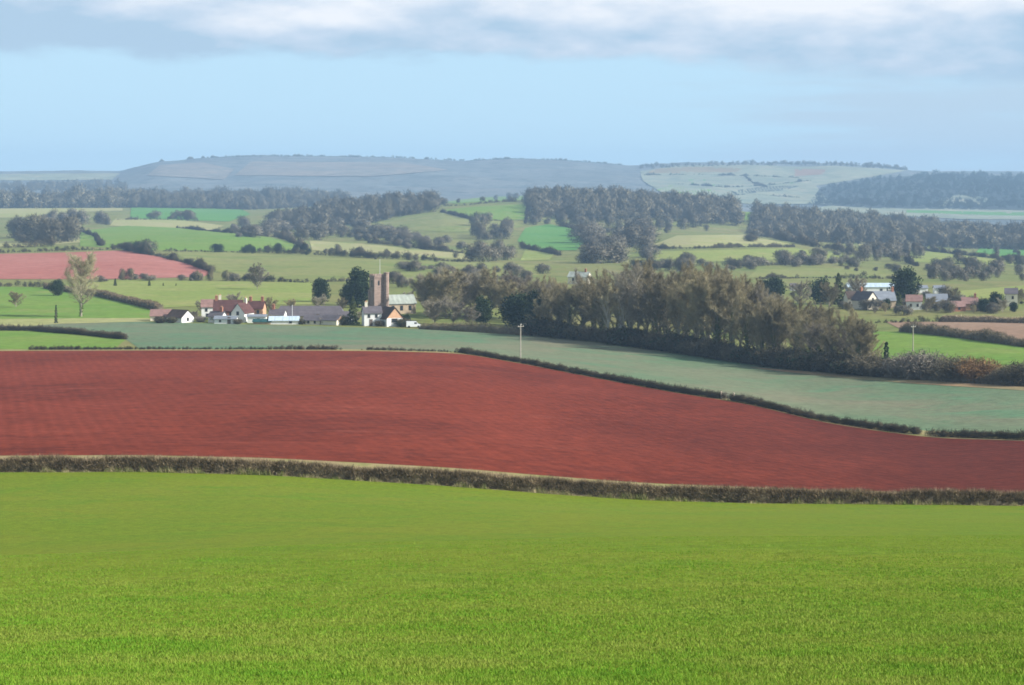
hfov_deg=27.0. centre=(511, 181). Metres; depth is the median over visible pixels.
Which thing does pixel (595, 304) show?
bare tree
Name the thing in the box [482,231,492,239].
bare tree
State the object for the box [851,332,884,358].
bare tree
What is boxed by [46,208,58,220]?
bare tree
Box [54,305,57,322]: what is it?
narrow tree
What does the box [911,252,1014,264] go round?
grass field
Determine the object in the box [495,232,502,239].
bare tree
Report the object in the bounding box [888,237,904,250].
bare tree
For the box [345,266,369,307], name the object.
evergreen tree
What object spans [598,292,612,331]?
pale tree
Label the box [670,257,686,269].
brown bush
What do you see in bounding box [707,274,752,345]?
bare tree
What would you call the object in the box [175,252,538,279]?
grass field
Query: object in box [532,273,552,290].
bare tree
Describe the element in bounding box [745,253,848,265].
hedge
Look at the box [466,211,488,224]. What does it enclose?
bare tree
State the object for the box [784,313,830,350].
bare tree
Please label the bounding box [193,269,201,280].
bare tree
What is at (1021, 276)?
bare tree
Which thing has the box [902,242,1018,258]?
hedge
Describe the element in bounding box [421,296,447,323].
bare tree
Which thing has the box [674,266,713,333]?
bare tree
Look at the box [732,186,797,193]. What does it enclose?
fields
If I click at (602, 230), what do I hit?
grey bush
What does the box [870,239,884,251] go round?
bare tree
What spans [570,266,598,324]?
bare tree
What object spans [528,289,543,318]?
evergreen tree
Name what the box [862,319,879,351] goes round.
bare tree
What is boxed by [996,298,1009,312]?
bare tree
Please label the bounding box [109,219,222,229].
grass field
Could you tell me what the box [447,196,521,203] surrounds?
grass field
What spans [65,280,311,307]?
grass field
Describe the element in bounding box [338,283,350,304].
evergreen tree
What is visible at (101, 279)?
brown bush
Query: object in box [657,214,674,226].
bare tree
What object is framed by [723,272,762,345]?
bare tree
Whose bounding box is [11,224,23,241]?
bare tree
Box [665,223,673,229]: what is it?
bare tree
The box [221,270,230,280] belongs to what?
bare tree
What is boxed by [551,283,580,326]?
bare tree
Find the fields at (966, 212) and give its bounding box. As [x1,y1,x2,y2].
[907,210,1023,214]
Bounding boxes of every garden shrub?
[152,316,166,322]
[166,316,177,322]
[194,316,206,321]
[195,301,200,312]
[226,292,243,301]
[233,318,243,323]
[265,297,278,312]
[283,299,295,305]
[298,318,306,323]
[311,294,327,305]
[336,297,347,308]
[339,314,351,324]
[373,320,384,326]
[394,318,410,326]
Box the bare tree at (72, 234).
[56,218,79,240]
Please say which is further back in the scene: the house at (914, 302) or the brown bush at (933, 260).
the brown bush at (933, 260)
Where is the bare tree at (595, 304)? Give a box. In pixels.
[587,285,616,330]
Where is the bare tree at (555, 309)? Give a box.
[539,293,567,323]
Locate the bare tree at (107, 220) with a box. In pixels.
[102,216,110,224]
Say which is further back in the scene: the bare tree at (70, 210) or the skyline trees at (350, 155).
the skyline trees at (350, 155)
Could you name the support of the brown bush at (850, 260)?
on the ground at (470, 179)
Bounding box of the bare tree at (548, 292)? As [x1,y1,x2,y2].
[536,285,562,317]
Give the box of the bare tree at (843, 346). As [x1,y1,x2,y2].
[824,326,855,358]
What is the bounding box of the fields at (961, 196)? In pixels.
[941,194,986,205]
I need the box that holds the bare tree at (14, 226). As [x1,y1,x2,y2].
[8,217,20,234]
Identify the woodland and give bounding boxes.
[0,178,129,190]
[0,183,143,207]
[124,184,351,209]
[261,187,442,226]
[520,183,744,225]
[638,159,907,169]
[746,197,1023,249]
[814,169,1023,207]
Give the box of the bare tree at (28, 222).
[15,212,48,240]
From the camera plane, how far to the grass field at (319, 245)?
1541.39 m
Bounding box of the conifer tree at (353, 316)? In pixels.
[347,296,359,324]
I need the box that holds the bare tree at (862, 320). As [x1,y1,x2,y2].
[848,317,866,352]
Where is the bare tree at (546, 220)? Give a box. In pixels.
[544,217,550,223]
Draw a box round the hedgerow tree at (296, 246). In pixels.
[293,244,299,253]
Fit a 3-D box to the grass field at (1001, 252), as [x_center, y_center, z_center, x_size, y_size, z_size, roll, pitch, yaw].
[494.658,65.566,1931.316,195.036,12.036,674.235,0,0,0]
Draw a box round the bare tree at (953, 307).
[949,304,955,311]
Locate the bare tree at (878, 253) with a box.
[872,249,882,260]
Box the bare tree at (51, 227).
[33,217,65,242]
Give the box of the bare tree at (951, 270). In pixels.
[943,267,956,279]
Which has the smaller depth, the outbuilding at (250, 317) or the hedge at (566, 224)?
the outbuilding at (250, 317)
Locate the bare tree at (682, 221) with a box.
[676,216,689,229]
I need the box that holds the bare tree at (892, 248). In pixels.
[882,243,898,256]
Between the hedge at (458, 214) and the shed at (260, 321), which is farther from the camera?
the hedge at (458, 214)
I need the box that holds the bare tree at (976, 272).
[968,265,981,278]
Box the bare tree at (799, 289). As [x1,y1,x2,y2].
[786,279,811,303]
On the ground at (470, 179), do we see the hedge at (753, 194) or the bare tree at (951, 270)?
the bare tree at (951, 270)
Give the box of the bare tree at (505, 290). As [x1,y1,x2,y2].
[487,278,525,310]
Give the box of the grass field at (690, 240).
[654,235,797,246]
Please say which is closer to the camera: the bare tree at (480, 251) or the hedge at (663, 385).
the hedge at (663, 385)
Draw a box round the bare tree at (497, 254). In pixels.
[484,245,503,260]
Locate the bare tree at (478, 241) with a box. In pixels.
[473,238,488,244]
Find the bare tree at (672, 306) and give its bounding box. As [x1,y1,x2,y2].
[661,284,691,336]
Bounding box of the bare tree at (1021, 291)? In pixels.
[1015,286,1023,303]
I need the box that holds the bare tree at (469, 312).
[459,305,481,323]
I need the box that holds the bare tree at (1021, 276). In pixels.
[1018,273,1023,280]
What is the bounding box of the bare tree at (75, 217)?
[57,213,85,239]
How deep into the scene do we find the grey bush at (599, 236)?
1583.48 m
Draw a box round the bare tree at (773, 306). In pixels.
[763,297,791,346]
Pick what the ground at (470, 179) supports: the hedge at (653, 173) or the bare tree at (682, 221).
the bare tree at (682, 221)
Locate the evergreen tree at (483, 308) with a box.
[474,295,492,324]
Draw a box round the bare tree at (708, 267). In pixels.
[680,261,718,336]
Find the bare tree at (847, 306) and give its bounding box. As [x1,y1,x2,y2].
[844,301,853,310]
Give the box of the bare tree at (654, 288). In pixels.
[650,268,664,324]
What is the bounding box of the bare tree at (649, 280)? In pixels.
[649,265,665,332]
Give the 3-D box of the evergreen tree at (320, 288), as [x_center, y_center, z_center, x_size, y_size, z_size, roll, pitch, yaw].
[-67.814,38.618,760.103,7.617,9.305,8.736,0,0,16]
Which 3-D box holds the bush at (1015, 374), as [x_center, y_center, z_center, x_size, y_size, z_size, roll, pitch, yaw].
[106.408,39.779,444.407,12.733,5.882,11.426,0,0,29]
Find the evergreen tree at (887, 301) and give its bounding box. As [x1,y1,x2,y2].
[881,298,891,308]
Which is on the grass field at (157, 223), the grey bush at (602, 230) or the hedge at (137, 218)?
the hedge at (137, 218)
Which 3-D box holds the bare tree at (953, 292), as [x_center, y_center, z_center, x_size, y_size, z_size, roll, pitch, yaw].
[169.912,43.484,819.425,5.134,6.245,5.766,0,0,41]
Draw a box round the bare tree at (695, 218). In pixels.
[685,211,702,227]
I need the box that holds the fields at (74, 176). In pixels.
[0,173,119,179]
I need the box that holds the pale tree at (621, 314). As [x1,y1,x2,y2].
[610,288,630,327]
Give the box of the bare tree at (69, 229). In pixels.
[56,218,80,241]
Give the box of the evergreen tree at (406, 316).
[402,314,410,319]
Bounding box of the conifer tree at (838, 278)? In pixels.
[831,272,843,304]
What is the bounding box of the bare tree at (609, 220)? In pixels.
[604,214,615,226]
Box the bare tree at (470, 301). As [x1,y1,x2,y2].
[464,272,490,311]
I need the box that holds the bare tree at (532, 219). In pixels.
[525,214,538,224]
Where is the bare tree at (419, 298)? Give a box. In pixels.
[415,280,430,307]
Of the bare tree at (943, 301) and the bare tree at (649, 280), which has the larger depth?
the bare tree at (943, 301)
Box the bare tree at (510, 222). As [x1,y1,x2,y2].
[500,218,513,228]
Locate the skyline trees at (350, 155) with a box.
[159,154,620,164]
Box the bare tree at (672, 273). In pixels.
[659,268,678,333]
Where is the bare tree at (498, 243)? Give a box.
[489,238,503,247]
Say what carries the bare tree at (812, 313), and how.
on the ground at (470, 179)
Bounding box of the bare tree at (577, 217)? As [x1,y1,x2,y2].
[573,214,585,223]
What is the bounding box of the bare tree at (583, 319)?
[558,285,605,326]
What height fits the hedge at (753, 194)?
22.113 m
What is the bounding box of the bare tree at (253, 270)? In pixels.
[247,263,269,288]
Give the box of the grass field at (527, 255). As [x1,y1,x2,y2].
[520,249,553,260]
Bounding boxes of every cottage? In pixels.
[166,309,194,322]
[207,307,227,322]
[268,303,287,315]
[302,315,322,324]
[320,314,342,324]
[338,311,351,319]
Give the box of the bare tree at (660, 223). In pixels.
[655,218,664,229]
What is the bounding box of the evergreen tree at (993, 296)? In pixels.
[988,291,1005,310]
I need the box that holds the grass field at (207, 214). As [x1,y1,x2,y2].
[130,207,249,220]
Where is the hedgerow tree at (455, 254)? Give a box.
[452,252,458,257]
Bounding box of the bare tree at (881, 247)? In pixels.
[871,243,889,257]
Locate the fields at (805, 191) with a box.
[640,165,905,203]
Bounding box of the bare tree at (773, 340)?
[753,300,794,349]
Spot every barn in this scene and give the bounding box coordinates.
[279,306,343,318]
[845,283,893,290]
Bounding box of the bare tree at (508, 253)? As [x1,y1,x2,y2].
[493,245,515,259]
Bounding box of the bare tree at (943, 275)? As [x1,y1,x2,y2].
[937,269,952,280]
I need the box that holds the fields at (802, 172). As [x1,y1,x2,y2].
[795,169,825,175]
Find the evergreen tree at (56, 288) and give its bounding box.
[48,278,64,295]
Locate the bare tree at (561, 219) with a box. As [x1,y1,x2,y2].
[554,212,569,226]
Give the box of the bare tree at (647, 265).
[624,258,654,320]
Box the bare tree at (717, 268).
[708,266,730,336]
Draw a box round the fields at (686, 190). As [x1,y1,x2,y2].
[658,185,714,193]
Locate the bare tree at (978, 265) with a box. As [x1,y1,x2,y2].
[971,260,985,269]
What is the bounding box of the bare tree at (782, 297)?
[754,292,784,345]
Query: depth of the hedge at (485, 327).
608.34 m
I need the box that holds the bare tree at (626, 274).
[612,262,642,328]
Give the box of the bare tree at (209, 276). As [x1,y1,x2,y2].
[204,268,213,280]
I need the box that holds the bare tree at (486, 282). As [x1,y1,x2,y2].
[468,265,515,315]
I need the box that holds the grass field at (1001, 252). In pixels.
[977,248,1023,255]
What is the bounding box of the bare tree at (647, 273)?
[619,258,661,329]
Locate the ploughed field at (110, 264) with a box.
[0,250,206,278]
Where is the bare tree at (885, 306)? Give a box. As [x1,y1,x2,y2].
[881,303,889,312]
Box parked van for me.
[406,321,420,327]
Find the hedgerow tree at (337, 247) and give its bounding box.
[334,244,341,250]
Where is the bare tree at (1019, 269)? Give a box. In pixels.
[1013,264,1023,274]
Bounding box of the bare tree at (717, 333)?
[689,269,740,343]
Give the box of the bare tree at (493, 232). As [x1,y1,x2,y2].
[490,229,497,238]
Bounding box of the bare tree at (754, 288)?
[743,285,773,348]
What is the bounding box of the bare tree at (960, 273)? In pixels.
[952,266,966,279]
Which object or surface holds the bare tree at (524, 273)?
on the ground at (470, 179)
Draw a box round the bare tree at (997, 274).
[994,270,1000,277]
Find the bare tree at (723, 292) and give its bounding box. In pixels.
[720,268,733,338]
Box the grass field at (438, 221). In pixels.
[376,212,524,231]
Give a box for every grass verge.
[0,349,1023,440]
[0,455,814,491]
[751,367,1023,389]
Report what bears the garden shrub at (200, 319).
on the ground at (470, 179)
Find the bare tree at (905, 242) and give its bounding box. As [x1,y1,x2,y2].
[902,240,911,249]
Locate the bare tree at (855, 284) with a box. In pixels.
[843,274,868,290]
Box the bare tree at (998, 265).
[988,258,1006,273]
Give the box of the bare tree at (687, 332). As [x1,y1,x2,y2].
[672,275,701,335]
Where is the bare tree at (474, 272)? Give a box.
[464,270,481,281]
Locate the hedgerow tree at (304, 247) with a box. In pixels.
[300,242,309,250]
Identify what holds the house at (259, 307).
on the ground at (470, 179)
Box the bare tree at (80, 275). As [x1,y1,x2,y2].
[60,247,101,316]
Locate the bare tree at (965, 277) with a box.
[963,275,969,280]
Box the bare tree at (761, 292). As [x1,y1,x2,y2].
[747,282,780,346]
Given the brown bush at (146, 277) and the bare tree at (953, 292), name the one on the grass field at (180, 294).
the brown bush at (146, 277)
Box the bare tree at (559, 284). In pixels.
[548,277,570,321]
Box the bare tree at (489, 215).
[481,211,493,223]
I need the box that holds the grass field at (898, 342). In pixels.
[867,331,1023,364]
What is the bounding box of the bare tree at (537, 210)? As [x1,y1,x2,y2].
[527,204,545,221]
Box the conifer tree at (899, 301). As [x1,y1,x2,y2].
[895,292,902,305]
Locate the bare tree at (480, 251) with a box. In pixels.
[469,242,494,261]
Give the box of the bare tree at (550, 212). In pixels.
[539,203,554,217]
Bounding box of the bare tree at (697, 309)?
[677,267,734,342]
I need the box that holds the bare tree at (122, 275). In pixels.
[119,268,127,279]
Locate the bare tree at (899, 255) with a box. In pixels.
[891,249,907,261]
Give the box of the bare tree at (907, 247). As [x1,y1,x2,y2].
[903,244,911,253]
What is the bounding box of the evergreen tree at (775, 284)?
[764,276,786,295]
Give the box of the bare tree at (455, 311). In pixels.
[440,297,468,322]
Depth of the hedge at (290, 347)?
477.31 m
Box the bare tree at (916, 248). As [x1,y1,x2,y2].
[910,241,925,258]
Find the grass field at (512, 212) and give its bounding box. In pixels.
[446,204,525,219]
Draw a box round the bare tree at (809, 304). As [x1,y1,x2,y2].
[783,297,822,342]
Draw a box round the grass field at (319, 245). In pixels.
[310,241,468,259]
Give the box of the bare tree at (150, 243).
[136,238,159,251]
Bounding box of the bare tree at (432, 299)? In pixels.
[423,295,439,318]
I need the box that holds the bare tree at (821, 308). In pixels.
[813,303,841,343]
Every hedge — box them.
[0,243,121,252]
[0,278,44,286]
[0,323,128,339]
[0,453,1023,505]
[2,236,57,247]
[28,343,342,349]
[43,282,163,308]
[81,226,105,245]
[114,216,198,220]
[120,241,215,271]
[163,243,305,254]
[176,225,276,237]
[238,274,311,282]
[273,230,308,246]
[307,246,470,261]
[326,273,521,281]
[361,345,459,352]
[367,237,463,252]
[418,321,538,335]
[440,196,516,206]
[440,208,511,220]
[454,345,726,399]
[518,240,562,255]
[523,197,530,223]
[562,222,614,228]
[644,172,798,177]
[650,242,794,249]
[664,189,799,197]
[678,178,810,187]
[726,393,922,434]
[744,175,767,186]
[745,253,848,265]
[748,225,856,254]
[756,270,894,278]
[864,314,938,322]
[882,369,1023,386]
[897,321,1023,346]
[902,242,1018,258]
[903,249,919,265]
[924,427,1023,439]
[938,313,1023,322]
[950,296,1023,303]
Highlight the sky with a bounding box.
[0,0,1023,170]
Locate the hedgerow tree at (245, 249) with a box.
[240,245,251,252]
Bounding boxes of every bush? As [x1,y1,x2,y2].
[95,275,106,281]
[141,273,152,280]
[145,210,161,218]
[169,209,181,218]
[177,274,186,280]
[178,210,196,219]
[184,210,193,219]
[188,273,200,280]
[228,273,240,280]
[230,225,238,231]
[235,214,250,228]
[237,223,265,237]
[258,217,281,226]
[261,224,276,235]
[262,223,281,230]
[276,218,290,225]
[279,223,293,230]
[292,227,309,240]
[302,225,315,236]
[303,223,316,228]
[309,227,328,239]
[314,224,329,237]
[325,226,336,235]
[327,217,344,226]
[328,222,347,232]
[335,230,345,237]
[346,232,353,237]
[349,217,358,228]
[353,227,368,234]
[354,219,370,228]
[354,231,362,240]
[363,233,372,240]
[367,223,378,232]
[372,224,388,237]
[376,226,403,240]
[394,232,412,241]
[394,261,405,268]
[396,224,412,236]
[398,262,411,270]
[402,242,411,248]
[407,235,430,246]
[407,260,421,271]
[414,236,436,249]
[418,239,433,249]
[431,268,442,274]
[432,236,446,245]
[433,262,451,269]
[441,235,452,242]
[455,241,467,248]
[462,266,480,271]
[474,262,487,271]
[501,261,515,270]
[504,264,526,275]
[517,316,555,335]
[533,262,551,273]
[533,326,548,335]
[536,318,579,336]
[544,321,577,337]
[561,326,587,339]
[566,220,596,242]
[568,324,599,339]
[571,219,605,230]
[573,255,588,262]
[575,228,605,246]
[577,241,613,263]
[578,327,600,340]
[579,235,596,247]
[579,244,606,263]
[581,226,608,235]
[584,236,600,245]
[592,327,615,343]
[592,331,601,341]
[595,233,607,243]
[597,234,625,250]
[597,324,627,344]
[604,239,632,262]
[605,325,647,346]
[606,234,625,240]
[608,226,627,234]
[609,218,640,230]
[612,228,625,238]
[620,224,641,246]
[622,334,642,346]
[623,328,654,346]
[630,235,655,252]
[635,221,661,241]
[637,227,657,243]
[637,245,661,257]
[639,336,658,349]
[641,249,652,258]
[645,253,657,259]
[648,331,691,351]
[653,260,662,270]
[657,258,665,266]
[659,333,693,352]
[663,256,674,270]
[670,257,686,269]
[672,334,704,353]
[674,258,694,271]
[677,253,697,264]
[679,251,696,263]
[686,336,734,356]
[692,345,708,357]
[696,257,706,265]
[697,340,737,359]
[702,260,714,268]
[714,344,743,361]
[718,345,751,361]
[721,256,736,265]
[724,265,736,269]
[726,345,758,363]
[731,258,745,268]
[735,349,757,363]
[742,234,758,241]
[744,227,765,238]
[745,233,757,241]
[745,260,757,269]
[746,355,760,365]
[749,347,770,366]
[752,255,761,265]
[755,345,792,367]
[761,345,807,368]
[770,347,804,367]
[771,249,794,262]
[774,348,808,369]
[776,252,792,265]
[779,231,794,240]
[785,346,827,370]
[791,258,801,266]
[792,251,807,258]
[800,352,828,371]
[801,254,820,265]
[808,247,822,254]
[809,355,842,372]
[812,254,826,264]
[812,347,855,373]
[817,250,827,258]
[827,257,837,263]
[828,358,852,374]
[836,360,863,374]
[837,301,845,308]
[838,260,843,265]
[842,255,864,266]
[843,358,868,374]
[844,351,892,375]
[845,241,853,246]
[857,299,874,309]
[859,357,892,376]
[867,298,884,310]
[878,351,925,378]
[888,262,901,271]
[890,304,913,315]
[892,348,949,379]
[922,290,931,298]
[926,353,977,380]
[929,257,940,263]
[930,303,939,311]
[935,284,952,293]
[940,256,956,264]
[940,300,956,312]
[941,262,949,267]
[949,355,1003,382]
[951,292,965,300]
[952,251,965,263]
[962,255,977,265]
[970,299,979,311]
[985,302,1001,313]
[985,305,998,313]
[987,366,1013,383]
[995,360,1023,385]
[1005,255,1014,263]
[1013,258,1023,264]
[1014,254,1022,260]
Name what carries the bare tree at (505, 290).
on the ground at (470, 179)
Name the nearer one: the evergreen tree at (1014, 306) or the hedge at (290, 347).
the hedge at (290, 347)
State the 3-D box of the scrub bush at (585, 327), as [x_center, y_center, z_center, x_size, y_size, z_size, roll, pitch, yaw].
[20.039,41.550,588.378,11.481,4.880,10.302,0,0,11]
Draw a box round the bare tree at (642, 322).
[634,286,661,331]
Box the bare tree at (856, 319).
[845,312,872,341]
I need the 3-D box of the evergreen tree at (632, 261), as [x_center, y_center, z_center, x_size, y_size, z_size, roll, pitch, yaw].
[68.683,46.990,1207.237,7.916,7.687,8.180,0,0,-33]
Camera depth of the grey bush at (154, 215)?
2403.11 m
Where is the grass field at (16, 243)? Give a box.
[0,238,79,246]
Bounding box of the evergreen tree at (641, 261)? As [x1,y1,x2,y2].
[633,259,648,269]
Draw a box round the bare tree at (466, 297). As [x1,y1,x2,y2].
[440,267,482,310]
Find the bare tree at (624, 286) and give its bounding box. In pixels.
[607,260,649,328]
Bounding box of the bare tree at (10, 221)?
[4,214,25,237]
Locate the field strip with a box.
[0,318,149,325]
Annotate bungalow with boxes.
[149,309,171,320]
[918,285,928,292]
[932,285,943,292]
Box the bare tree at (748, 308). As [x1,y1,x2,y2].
[727,291,767,349]
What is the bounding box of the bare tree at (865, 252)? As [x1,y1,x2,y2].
[855,243,872,260]
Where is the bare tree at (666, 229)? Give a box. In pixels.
[663,227,670,232]
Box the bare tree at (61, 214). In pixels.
[57,211,68,219]
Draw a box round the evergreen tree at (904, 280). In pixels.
[887,265,922,298]
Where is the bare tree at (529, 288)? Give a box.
[524,278,543,295]
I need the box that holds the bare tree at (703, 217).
[698,210,709,226]
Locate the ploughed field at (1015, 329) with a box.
[887,322,1023,339]
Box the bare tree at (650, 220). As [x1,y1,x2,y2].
[643,218,654,224]
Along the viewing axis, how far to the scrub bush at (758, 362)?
523.71 m
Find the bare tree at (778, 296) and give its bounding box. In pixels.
[754,294,798,322]
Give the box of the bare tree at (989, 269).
[980,265,996,276]
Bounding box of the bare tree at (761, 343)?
[744,302,777,350]
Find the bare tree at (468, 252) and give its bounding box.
[463,243,476,260]
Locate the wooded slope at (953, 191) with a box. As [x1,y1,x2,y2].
[808,175,1023,209]
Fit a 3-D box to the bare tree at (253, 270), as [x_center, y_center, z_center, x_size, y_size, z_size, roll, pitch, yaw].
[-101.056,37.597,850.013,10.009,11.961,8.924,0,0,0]
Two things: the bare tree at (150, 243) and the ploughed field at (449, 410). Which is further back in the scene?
the bare tree at (150, 243)
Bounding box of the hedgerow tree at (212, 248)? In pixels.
[208,243,216,251]
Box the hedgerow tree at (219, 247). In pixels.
[214,243,224,251]
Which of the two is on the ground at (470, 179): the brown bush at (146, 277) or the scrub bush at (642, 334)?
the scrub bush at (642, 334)
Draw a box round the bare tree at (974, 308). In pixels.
[970,304,976,311]
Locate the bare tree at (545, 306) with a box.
[525,298,551,319]
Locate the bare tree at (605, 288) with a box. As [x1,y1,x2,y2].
[590,275,613,326]
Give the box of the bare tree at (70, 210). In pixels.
[65,207,76,215]
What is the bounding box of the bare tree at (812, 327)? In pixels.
[799,319,832,351]
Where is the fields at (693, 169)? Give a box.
[649,167,741,172]
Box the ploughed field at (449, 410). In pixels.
[0,350,1023,492]
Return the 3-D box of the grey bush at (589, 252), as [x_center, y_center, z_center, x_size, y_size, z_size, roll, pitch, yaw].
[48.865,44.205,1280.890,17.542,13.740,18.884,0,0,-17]
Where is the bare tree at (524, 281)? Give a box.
[496,267,541,308]
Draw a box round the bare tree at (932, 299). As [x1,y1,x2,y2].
[922,296,936,309]
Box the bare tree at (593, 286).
[568,274,611,327]
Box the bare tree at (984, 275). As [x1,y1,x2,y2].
[978,269,991,280]
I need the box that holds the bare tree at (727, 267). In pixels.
[708,263,731,338]
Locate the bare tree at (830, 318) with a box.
[817,309,836,343]
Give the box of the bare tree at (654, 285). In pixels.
[645,279,686,333]
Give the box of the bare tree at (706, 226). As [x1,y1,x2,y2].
[703,224,709,230]
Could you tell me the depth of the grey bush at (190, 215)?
2413.14 m
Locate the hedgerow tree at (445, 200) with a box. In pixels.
[440,197,447,204]
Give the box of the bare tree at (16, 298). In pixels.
[8,291,25,305]
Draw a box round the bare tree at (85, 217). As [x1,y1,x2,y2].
[75,208,92,223]
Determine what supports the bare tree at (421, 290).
on the ground at (470, 179)
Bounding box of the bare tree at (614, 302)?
[603,282,631,328]
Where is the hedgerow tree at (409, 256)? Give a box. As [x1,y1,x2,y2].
[405,251,414,259]
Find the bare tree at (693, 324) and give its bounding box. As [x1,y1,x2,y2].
[670,273,715,337]
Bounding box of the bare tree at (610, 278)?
[609,270,627,326]
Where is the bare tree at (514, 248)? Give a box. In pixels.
[507,244,517,257]
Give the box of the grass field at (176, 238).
[80,226,293,250]
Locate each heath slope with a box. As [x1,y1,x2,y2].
[148,162,233,179]
[236,161,445,175]
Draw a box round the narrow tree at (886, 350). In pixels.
[883,342,889,361]
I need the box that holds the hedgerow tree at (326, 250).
[323,248,329,254]
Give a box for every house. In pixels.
[201,294,221,316]
[213,295,242,315]
[230,297,254,321]
[248,296,266,313]
[361,301,382,325]
[380,306,403,326]
[567,269,591,283]
[843,291,855,305]
[851,286,877,308]
[873,288,896,307]
[905,295,922,309]
[924,294,947,304]
[954,301,966,310]
[961,293,977,309]
[1004,288,1017,305]
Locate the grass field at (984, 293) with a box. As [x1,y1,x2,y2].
[959,285,1023,301]
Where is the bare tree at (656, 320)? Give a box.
[632,271,680,334]
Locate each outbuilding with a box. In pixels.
[213,316,238,323]
[246,314,267,322]
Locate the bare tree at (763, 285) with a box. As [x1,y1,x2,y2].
[739,276,764,335]
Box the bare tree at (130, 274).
[125,268,134,279]
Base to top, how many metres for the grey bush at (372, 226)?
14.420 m
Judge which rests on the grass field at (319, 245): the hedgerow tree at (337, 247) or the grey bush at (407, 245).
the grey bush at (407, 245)
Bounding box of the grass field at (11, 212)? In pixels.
[0,208,122,217]
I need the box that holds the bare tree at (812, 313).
[802,301,824,340]
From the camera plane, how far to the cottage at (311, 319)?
632.29 m
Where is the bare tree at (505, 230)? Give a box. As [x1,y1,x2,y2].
[497,225,512,238]
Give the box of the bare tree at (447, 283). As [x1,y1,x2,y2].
[420,266,469,317]
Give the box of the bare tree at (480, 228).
[470,220,489,238]
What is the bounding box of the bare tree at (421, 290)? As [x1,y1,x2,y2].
[406,265,450,316]
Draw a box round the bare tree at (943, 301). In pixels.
[938,297,950,308]
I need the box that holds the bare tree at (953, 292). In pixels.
[948,287,960,298]
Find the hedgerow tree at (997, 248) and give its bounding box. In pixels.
[993,246,1000,252]
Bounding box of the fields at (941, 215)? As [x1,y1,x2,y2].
[818,205,1023,219]
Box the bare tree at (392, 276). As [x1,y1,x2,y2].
[389,271,399,283]
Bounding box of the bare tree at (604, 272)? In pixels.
[589,268,611,327]
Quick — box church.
[368,259,416,313]
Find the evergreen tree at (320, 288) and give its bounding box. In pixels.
[311,278,331,301]
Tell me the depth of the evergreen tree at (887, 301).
761.46 m
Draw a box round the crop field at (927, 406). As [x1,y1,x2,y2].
[17,322,1023,432]
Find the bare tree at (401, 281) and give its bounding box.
[395,274,408,287]
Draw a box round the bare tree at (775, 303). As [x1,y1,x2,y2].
[767,299,796,347]
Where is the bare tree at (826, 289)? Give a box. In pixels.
[820,281,841,308]
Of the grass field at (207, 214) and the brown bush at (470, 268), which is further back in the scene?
the grass field at (207, 214)
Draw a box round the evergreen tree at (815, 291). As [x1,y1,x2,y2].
[806,277,832,303]
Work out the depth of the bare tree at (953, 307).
737.59 m
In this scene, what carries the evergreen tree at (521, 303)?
on the ground at (470, 179)
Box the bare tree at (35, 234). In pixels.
[31,229,47,240]
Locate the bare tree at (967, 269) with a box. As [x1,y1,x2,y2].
[963,265,975,278]
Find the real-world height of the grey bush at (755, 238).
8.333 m
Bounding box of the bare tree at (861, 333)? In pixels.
[844,319,878,357]
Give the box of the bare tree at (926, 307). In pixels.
[921,301,931,311]
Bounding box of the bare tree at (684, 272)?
[670,258,701,336]
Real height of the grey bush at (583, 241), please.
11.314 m
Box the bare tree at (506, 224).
[497,221,512,230]
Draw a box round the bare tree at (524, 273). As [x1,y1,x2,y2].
[519,269,534,280]
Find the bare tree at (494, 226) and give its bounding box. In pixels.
[488,222,499,230]
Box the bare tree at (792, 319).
[773,304,814,347]
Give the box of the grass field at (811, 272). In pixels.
[747,268,893,277]
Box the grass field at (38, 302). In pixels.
[0,286,149,318]
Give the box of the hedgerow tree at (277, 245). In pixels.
[273,243,281,253]
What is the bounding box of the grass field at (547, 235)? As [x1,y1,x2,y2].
[517,224,580,249]
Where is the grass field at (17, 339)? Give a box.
[0,331,124,348]
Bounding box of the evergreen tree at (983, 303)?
[977,298,988,311]
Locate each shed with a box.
[252,319,270,323]
[268,316,299,323]
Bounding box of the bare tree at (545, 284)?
[536,281,555,316]
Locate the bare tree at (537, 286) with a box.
[533,282,550,293]
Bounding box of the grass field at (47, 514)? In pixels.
[0,472,1023,684]
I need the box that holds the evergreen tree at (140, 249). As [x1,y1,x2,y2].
[136,244,153,253]
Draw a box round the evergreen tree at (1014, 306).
[1009,301,1018,311]
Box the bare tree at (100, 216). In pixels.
[93,210,108,223]
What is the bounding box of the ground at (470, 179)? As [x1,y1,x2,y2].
[0,155,1023,491]
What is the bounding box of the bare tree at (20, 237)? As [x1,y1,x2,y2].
[16,233,28,242]
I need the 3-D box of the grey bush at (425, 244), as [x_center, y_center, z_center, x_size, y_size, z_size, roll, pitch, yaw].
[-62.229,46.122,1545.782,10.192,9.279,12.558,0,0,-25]
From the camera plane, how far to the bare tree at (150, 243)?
1253.98 m
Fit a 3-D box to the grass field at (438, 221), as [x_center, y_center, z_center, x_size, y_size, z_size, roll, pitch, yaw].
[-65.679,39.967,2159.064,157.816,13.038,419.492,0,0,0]
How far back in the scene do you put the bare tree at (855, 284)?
799.93 m
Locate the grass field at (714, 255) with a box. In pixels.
[655,248,838,261]
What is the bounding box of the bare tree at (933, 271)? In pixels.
[926,261,942,278]
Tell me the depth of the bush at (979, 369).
453.52 m
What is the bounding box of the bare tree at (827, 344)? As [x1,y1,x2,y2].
[817,325,844,354]
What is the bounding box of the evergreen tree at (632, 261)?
[627,258,635,268]
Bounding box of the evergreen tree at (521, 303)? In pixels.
[495,291,539,327]
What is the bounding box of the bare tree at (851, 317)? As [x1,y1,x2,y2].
[828,306,856,348]

